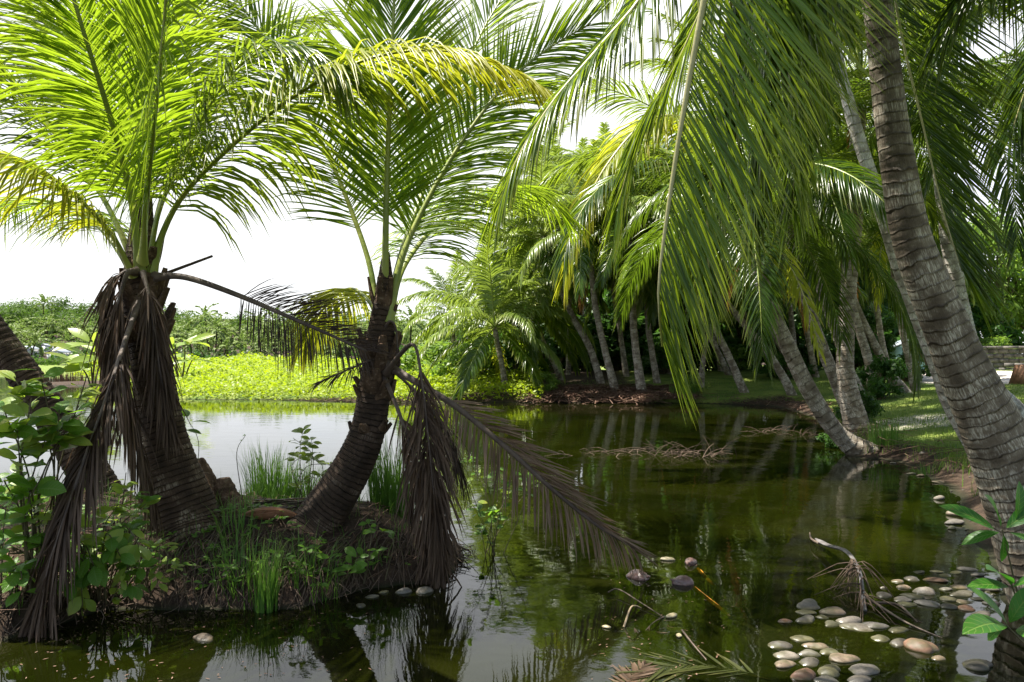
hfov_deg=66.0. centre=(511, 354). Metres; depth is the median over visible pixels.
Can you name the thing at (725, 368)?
coconut palm
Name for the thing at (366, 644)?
floating scraps
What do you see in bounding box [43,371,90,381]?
grass tuft
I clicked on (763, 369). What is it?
bush
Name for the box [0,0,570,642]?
coconut palm
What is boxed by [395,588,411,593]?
stone
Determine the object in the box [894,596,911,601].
stone
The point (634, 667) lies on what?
fallen frond
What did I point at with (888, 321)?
broadleaf tree
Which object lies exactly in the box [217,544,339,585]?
shrub
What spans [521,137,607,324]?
coconut palm
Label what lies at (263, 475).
grass tuft
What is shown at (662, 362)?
bush
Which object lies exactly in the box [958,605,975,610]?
stone
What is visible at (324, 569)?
ground cover
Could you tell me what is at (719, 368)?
coconut palm
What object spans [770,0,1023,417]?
coconut palm
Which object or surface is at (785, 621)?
stone
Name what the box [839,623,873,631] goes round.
stone
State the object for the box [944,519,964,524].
stone
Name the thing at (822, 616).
stone
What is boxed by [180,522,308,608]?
grass tuft
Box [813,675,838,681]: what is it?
stone
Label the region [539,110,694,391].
coconut palm
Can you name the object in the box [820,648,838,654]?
stone
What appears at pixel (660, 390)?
shore litter
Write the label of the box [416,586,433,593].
stone
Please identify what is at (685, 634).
stick
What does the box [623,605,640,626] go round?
stick
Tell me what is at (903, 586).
stone
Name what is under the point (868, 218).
coconut palm
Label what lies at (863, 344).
coconut palm
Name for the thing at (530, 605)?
pond water
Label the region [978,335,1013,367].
bush
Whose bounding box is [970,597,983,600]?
stone
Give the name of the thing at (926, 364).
broadleaf tree
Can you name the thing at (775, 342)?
coconut palm
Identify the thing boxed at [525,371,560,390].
bush
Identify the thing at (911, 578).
stone
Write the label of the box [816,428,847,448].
bush
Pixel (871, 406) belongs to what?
bush
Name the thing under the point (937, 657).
stone
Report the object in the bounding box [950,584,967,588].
stone
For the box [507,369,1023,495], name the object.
lawn grass
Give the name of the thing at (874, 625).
stone
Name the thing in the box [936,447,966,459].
grass tuft
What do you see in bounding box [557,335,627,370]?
bush
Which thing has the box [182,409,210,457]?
shrub
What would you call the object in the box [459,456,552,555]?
shrub
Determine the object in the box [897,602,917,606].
stone
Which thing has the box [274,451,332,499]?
grass tuft
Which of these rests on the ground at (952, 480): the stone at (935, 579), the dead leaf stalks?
the dead leaf stalks
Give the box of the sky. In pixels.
[0,0,1023,353]
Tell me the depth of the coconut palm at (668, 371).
32.88 m
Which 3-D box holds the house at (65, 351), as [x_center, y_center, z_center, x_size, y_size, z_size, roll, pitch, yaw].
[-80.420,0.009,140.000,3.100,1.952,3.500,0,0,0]
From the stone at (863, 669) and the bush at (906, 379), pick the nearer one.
the stone at (863, 669)
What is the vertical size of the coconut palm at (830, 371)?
9.146 m
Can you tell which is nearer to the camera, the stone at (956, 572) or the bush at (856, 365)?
the stone at (956, 572)
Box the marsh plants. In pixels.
[69,351,544,402]
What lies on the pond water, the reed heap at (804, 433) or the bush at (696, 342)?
the reed heap at (804, 433)
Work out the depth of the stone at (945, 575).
5.69 m
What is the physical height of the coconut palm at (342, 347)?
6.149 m
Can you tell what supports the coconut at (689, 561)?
on the pond water
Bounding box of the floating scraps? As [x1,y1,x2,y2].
[21,553,737,679]
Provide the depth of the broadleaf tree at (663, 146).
41.42 m
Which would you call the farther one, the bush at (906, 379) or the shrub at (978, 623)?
the bush at (906, 379)
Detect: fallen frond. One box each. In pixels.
[609,659,658,681]
[612,646,752,681]
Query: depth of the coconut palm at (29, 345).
126.47 m
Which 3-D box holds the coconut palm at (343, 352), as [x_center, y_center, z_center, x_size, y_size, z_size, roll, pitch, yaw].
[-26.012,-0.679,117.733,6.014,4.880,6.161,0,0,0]
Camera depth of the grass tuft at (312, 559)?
5.16 m
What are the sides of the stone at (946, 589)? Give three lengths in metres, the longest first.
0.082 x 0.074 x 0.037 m
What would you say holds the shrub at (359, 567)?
on the ground at (952, 480)
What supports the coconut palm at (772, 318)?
on the ground at (952, 480)
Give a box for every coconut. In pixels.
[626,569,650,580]
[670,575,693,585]
[685,557,696,565]
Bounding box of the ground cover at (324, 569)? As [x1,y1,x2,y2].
[0,494,410,607]
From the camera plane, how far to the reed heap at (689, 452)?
12.45 m
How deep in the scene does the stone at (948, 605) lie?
4.97 m
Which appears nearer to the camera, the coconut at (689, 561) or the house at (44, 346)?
the coconut at (689, 561)
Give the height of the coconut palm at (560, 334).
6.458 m
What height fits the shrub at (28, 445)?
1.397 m
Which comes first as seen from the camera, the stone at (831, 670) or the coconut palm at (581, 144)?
the stone at (831, 670)
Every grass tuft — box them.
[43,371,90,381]
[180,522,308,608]
[209,489,267,546]
[233,438,315,498]
[242,532,291,612]
[261,521,360,602]
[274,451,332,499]
[365,434,422,522]
[668,380,700,394]
[866,411,899,447]
[914,462,943,474]
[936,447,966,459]
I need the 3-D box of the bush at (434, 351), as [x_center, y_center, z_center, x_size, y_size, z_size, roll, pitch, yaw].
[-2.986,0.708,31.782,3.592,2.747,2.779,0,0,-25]
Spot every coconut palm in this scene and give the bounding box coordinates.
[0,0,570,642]
[0,107,137,500]
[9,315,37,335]
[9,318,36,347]
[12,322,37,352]
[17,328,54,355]
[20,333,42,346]
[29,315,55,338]
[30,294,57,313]
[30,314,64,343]
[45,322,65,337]
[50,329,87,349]
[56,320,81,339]
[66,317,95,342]
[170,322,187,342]
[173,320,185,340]
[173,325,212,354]
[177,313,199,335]
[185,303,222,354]
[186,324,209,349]
[189,0,657,589]
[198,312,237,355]
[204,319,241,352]
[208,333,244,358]
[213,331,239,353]
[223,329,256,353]
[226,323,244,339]
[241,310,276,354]
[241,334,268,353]
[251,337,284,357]
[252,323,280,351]
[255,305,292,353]
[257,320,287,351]
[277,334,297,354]
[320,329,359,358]
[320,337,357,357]
[325,340,357,357]
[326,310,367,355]
[343,0,1023,603]
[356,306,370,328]
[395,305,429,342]
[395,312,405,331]
[397,226,575,400]
[401,250,494,365]
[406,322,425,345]
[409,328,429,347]
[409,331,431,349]
[447,219,610,379]
[448,194,557,327]
[456,202,596,372]
[468,144,608,383]
[480,119,575,217]
[488,144,625,374]
[491,139,666,390]
[516,2,1017,454]
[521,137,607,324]
[529,121,685,376]
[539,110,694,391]
[582,175,684,383]
[591,178,672,373]
[595,147,794,392]
[599,145,796,395]
[612,32,952,406]
[622,261,746,374]
[636,156,783,387]
[655,2,1023,433]
[661,170,752,370]
[679,272,799,352]
[683,288,802,364]
[687,44,944,404]
[727,250,874,377]
[731,112,984,385]
[736,202,839,344]
[750,79,940,393]
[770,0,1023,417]
[786,145,974,384]
[826,100,1017,390]
[829,7,967,456]
[842,0,1023,221]
[901,0,1023,201]
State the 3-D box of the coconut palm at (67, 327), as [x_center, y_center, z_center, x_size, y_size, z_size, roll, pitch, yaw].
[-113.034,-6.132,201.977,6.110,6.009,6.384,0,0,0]
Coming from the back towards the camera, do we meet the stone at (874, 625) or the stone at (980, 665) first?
the stone at (874, 625)
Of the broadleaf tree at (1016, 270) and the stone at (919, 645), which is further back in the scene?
the broadleaf tree at (1016, 270)
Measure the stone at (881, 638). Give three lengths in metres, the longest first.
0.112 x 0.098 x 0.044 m
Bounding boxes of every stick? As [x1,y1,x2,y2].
[608,588,663,617]
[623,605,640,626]
[681,629,706,659]
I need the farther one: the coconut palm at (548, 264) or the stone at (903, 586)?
the coconut palm at (548, 264)
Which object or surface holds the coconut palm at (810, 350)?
on the ground at (952, 480)
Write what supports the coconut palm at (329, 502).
on the ground at (952, 480)
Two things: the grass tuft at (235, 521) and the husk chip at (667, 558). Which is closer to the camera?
the grass tuft at (235, 521)
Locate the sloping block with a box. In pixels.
[1009,365,1023,384]
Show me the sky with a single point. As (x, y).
(322, 255)
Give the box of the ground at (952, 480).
[0,318,1023,641]
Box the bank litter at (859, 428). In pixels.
[675,392,969,468]
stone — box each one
[193,633,212,641]
[356,603,364,607]
[365,594,378,597]
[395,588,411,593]
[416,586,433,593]
[768,641,792,648]
[773,651,799,658]
[774,659,795,668]
[778,619,792,623]
[790,635,814,641]
[790,668,815,680]
[795,610,816,614]
[795,615,814,622]
[796,598,819,609]
[797,649,820,656]
[799,657,818,666]
[802,643,828,648]
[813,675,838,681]
[816,615,828,618]
[817,664,840,676]
[819,606,845,614]
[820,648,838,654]
[825,620,839,626]
[829,653,859,662]
[835,616,861,622]
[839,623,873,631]
[847,675,871,681]
[848,663,879,674]
[862,622,889,628]
[871,634,889,641]
[876,592,891,597]
[888,627,907,632]
[889,638,905,646]
[891,579,903,582]
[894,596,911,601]
[896,585,910,588]
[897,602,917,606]
[900,593,924,598]
[903,638,938,653]
[904,576,918,580]
[912,587,935,594]
[913,600,939,606]
[923,577,948,582]
[931,655,945,659]
[933,495,944,499]
[939,574,950,576]
[939,587,952,590]
[939,596,956,601]
[940,603,957,608]
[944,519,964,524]
[946,511,960,516]
[947,525,956,529]
[950,570,961,573]
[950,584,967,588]
[950,590,972,596]
[956,599,972,603]
[957,567,977,570]
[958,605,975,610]
[962,659,992,671]
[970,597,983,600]
[971,572,984,575]
[971,611,990,615]
[980,588,998,591]
[982,600,1000,604]
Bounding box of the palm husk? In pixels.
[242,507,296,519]
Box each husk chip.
[660,557,674,560]
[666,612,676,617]
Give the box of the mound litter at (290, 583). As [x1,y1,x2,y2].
[0,490,455,615]
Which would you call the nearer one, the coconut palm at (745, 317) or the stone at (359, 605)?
the stone at (359, 605)
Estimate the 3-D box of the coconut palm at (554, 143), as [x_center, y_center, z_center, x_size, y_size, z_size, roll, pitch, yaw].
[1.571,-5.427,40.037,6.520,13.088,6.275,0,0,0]
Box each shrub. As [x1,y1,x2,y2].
[0,367,102,597]
[0,472,48,606]
[0,473,161,615]
[45,328,99,386]
[109,539,184,604]
[150,562,237,607]
[170,333,214,376]
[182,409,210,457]
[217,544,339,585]
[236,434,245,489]
[285,424,331,499]
[332,519,394,583]
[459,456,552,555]
[939,482,1023,643]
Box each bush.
[400,339,478,386]
[428,339,507,390]
[484,344,552,386]
[492,314,617,371]
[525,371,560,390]
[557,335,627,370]
[574,301,687,369]
[615,302,741,370]
[627,342,695,374]
[671,375,700,390]
[680,306,799,369]
[697,345,761,370]
[741,304,858,369]
[748,353,823,378]
[796,303,900,369]
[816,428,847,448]
[832,384,884,424]
[856,354,910,399]
[892,352,931,381]
[969,302,1023,367]
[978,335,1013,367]
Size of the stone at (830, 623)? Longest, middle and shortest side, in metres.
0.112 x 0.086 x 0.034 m
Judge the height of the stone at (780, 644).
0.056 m
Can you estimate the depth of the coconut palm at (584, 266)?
26.87 m
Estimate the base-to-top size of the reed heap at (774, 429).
0.173 m
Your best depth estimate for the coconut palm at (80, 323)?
181.68 m
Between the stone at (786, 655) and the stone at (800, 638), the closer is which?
the stone at (786, 655)
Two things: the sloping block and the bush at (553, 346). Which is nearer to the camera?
the sloping block
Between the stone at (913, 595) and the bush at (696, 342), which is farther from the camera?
the bush at (696, 342)
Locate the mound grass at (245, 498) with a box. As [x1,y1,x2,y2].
[0,468,463,614]
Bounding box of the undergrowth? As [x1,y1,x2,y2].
[21,328,423,360]
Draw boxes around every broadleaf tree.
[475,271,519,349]
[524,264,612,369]
[586,247,684,341]
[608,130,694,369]
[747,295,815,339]
[795,200,891,322]
[854,302,897,364]
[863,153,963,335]
[902,320,928,369]
[954,212,988,337]
[966,199,1023,338]
[1005,236,1023,337]
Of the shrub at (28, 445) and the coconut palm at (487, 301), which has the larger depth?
the coconut palm at (487, 301)
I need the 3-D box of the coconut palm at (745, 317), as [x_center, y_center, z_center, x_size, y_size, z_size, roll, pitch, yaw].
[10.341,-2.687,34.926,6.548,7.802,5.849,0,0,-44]
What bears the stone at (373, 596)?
in the pond water
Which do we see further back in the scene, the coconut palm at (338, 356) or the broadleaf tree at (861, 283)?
the coconut palm at (338, 356)
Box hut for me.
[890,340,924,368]
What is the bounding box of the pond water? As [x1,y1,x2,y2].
[0,375,1023,681]
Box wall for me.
[983,346,1023,370]
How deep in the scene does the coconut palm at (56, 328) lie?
202.91 m
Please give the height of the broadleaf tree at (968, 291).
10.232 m
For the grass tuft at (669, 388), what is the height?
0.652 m
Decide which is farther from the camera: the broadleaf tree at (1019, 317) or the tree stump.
the broadleaf tree at (1019, 317)
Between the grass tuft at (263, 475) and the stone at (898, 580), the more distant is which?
the grass tuft at (263, 475)
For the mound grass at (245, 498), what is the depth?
5.78 m
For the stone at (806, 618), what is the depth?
4.73 m
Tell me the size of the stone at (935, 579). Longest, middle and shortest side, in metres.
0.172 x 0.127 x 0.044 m
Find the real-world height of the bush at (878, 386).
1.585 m
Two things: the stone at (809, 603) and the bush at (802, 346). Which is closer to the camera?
the stone at (809, 603)
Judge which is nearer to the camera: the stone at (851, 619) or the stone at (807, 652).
the stone at (807, 652)
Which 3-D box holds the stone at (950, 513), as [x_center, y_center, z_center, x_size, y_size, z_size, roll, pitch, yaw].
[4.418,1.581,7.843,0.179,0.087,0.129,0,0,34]
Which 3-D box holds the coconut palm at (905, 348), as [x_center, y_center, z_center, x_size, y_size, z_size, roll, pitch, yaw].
[10.561,-3.299,23.004,7.117,9.223,6.555,0,0,0]
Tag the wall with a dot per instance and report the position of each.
(1005, 360)
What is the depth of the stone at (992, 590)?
5.32 m
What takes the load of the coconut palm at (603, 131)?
on the ground at (952, 480)
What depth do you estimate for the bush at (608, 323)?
35.44 m
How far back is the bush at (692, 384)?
26.84 m
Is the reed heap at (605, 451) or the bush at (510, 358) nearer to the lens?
the reed heap at (605, 451)
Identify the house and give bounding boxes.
[25,346,39,354]
[41,344,53,353]
[47,349,71,358]
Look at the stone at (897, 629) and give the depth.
4.55 m
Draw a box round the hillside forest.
[0,294,485,365]
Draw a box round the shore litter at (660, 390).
[510,382,706,404]
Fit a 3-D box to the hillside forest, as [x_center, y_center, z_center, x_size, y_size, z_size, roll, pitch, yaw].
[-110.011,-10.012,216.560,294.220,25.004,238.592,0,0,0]
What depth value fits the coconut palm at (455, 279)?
36.96 m
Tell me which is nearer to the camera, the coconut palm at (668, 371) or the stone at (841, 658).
the stone at (841, 658)
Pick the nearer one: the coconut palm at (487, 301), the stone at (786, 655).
the stone at (786, 655)
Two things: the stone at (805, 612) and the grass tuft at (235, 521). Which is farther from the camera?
the grass tuft at (235, 521)
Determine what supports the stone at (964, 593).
on the ground at (952, 480)
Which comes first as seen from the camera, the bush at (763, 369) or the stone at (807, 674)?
the stone at (807, 674)
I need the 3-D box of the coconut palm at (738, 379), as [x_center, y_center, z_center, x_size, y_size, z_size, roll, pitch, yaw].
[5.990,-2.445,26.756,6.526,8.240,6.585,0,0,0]
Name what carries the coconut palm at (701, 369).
on the ground at (952, 480)
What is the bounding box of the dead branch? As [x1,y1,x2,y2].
[808,532,941,637]
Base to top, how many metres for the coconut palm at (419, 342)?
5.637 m
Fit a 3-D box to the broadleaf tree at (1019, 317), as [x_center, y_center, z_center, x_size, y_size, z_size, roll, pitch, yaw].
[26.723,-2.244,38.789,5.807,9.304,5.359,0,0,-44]
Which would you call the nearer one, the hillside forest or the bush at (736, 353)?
the bush at (736, 353)
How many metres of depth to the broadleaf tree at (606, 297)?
42.11 m
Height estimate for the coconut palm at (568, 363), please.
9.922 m
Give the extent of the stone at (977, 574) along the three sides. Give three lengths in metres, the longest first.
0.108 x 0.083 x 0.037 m
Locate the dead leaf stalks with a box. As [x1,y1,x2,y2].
[248,498,304,511]
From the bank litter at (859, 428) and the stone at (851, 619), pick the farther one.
the bank litter at (859, 428)
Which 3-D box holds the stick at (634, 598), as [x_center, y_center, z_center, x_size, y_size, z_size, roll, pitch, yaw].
[0.809,1.579,5.031,0.077,0.036,0.546,0,0,-32]
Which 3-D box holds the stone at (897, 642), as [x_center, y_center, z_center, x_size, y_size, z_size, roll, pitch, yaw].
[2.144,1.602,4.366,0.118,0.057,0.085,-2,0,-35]
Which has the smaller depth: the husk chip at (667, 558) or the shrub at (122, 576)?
the shrub at (122, 576)
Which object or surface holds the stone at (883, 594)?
in the pond water
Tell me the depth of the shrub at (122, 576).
4.83 m
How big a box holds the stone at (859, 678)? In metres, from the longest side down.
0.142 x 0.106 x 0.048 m
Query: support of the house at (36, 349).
on the ground at (952, 480)
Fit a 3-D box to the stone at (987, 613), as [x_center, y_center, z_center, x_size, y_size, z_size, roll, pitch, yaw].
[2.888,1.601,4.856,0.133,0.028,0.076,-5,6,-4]
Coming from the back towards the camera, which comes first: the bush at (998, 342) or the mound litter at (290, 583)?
the bush at (998, 342)
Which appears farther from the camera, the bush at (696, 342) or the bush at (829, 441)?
the bush at (696, 342)
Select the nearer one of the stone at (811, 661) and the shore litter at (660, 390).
the stone at (811, 661)
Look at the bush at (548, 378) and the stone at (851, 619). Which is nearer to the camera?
the stone at (851, 619)
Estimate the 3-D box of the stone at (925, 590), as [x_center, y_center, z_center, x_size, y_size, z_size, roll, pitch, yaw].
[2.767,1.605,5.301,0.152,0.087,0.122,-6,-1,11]
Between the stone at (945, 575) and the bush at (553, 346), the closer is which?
the stone at (945, 575)
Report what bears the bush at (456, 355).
on the ground at (952, 480)
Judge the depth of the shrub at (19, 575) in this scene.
4.54 m
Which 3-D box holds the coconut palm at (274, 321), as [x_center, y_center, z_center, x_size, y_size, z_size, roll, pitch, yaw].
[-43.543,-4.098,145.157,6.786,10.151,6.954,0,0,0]
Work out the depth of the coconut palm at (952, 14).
6.82 m
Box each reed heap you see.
[547,447,699,456]
[627,436,739,459]
[742,424,808,433]
[779,428,824,435]
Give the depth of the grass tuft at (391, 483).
6.47 m
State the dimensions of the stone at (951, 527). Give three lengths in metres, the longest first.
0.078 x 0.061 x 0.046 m
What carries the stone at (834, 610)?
in the pond water
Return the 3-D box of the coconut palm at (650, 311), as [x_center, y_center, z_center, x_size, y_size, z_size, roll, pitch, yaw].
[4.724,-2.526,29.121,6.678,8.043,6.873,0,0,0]
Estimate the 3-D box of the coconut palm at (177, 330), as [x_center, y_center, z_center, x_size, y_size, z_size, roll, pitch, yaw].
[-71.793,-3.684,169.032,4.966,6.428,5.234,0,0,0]
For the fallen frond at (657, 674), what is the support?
on the pond water
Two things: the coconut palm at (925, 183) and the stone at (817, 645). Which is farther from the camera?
the coconut palm at (925, 183)
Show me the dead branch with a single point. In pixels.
(862, 595)
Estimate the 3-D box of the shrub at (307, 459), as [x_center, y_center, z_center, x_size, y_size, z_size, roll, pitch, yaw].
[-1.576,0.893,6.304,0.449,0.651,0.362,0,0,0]
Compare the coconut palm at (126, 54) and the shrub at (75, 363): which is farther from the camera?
the shrub at (75, 363)
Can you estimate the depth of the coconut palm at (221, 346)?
134.24 m
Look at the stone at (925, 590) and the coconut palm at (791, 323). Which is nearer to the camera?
the stone at (925, 590)
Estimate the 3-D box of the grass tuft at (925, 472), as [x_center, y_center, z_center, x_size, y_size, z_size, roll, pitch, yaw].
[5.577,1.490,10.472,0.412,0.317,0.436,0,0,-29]
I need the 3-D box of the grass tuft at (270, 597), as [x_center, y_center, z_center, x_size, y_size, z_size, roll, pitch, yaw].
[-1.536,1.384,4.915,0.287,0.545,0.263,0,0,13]
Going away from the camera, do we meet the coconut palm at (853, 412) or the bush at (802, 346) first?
the coconut palm at (853, 412)
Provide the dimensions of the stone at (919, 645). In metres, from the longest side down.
0.177 x 0.166 x 0.108 m
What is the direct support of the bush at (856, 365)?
on the ground at (952, 480)
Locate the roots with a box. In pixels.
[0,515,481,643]
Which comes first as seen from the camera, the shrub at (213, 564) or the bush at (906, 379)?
the shrub at (213, 564)
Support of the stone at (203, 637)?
in the pond water
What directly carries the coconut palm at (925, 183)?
on the ground at (952, 480)
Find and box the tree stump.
[198,457,249,513]
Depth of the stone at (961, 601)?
5.08 m
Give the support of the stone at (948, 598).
on the ground at (952, 480)
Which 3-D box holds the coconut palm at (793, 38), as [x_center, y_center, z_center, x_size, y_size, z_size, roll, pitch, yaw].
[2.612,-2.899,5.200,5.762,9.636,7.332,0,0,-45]
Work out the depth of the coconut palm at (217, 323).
136.31 m
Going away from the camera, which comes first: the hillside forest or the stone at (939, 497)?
the stone at (939, 497)
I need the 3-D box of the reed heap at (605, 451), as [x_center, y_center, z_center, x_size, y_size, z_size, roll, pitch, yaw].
[1.776,1.588,12.794,2.622,0.099,0.951,0,0,-8]
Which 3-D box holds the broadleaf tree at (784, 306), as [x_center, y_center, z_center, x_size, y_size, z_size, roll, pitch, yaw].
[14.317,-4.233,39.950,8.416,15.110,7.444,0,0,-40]
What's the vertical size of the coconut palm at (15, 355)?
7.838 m
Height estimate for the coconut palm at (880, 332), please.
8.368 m
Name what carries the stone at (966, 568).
on the ground at (952, 480)
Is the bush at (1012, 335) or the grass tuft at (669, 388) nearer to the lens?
the grass tuft at (669, 388)
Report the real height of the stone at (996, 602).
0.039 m
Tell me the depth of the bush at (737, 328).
35.51 m
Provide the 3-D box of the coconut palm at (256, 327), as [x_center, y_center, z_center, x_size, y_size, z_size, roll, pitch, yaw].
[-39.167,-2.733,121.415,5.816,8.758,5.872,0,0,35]
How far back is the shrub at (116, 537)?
4.75 m
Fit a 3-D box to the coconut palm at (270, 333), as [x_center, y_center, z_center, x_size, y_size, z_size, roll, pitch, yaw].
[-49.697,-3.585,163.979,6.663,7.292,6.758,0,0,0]
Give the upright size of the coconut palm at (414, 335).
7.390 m

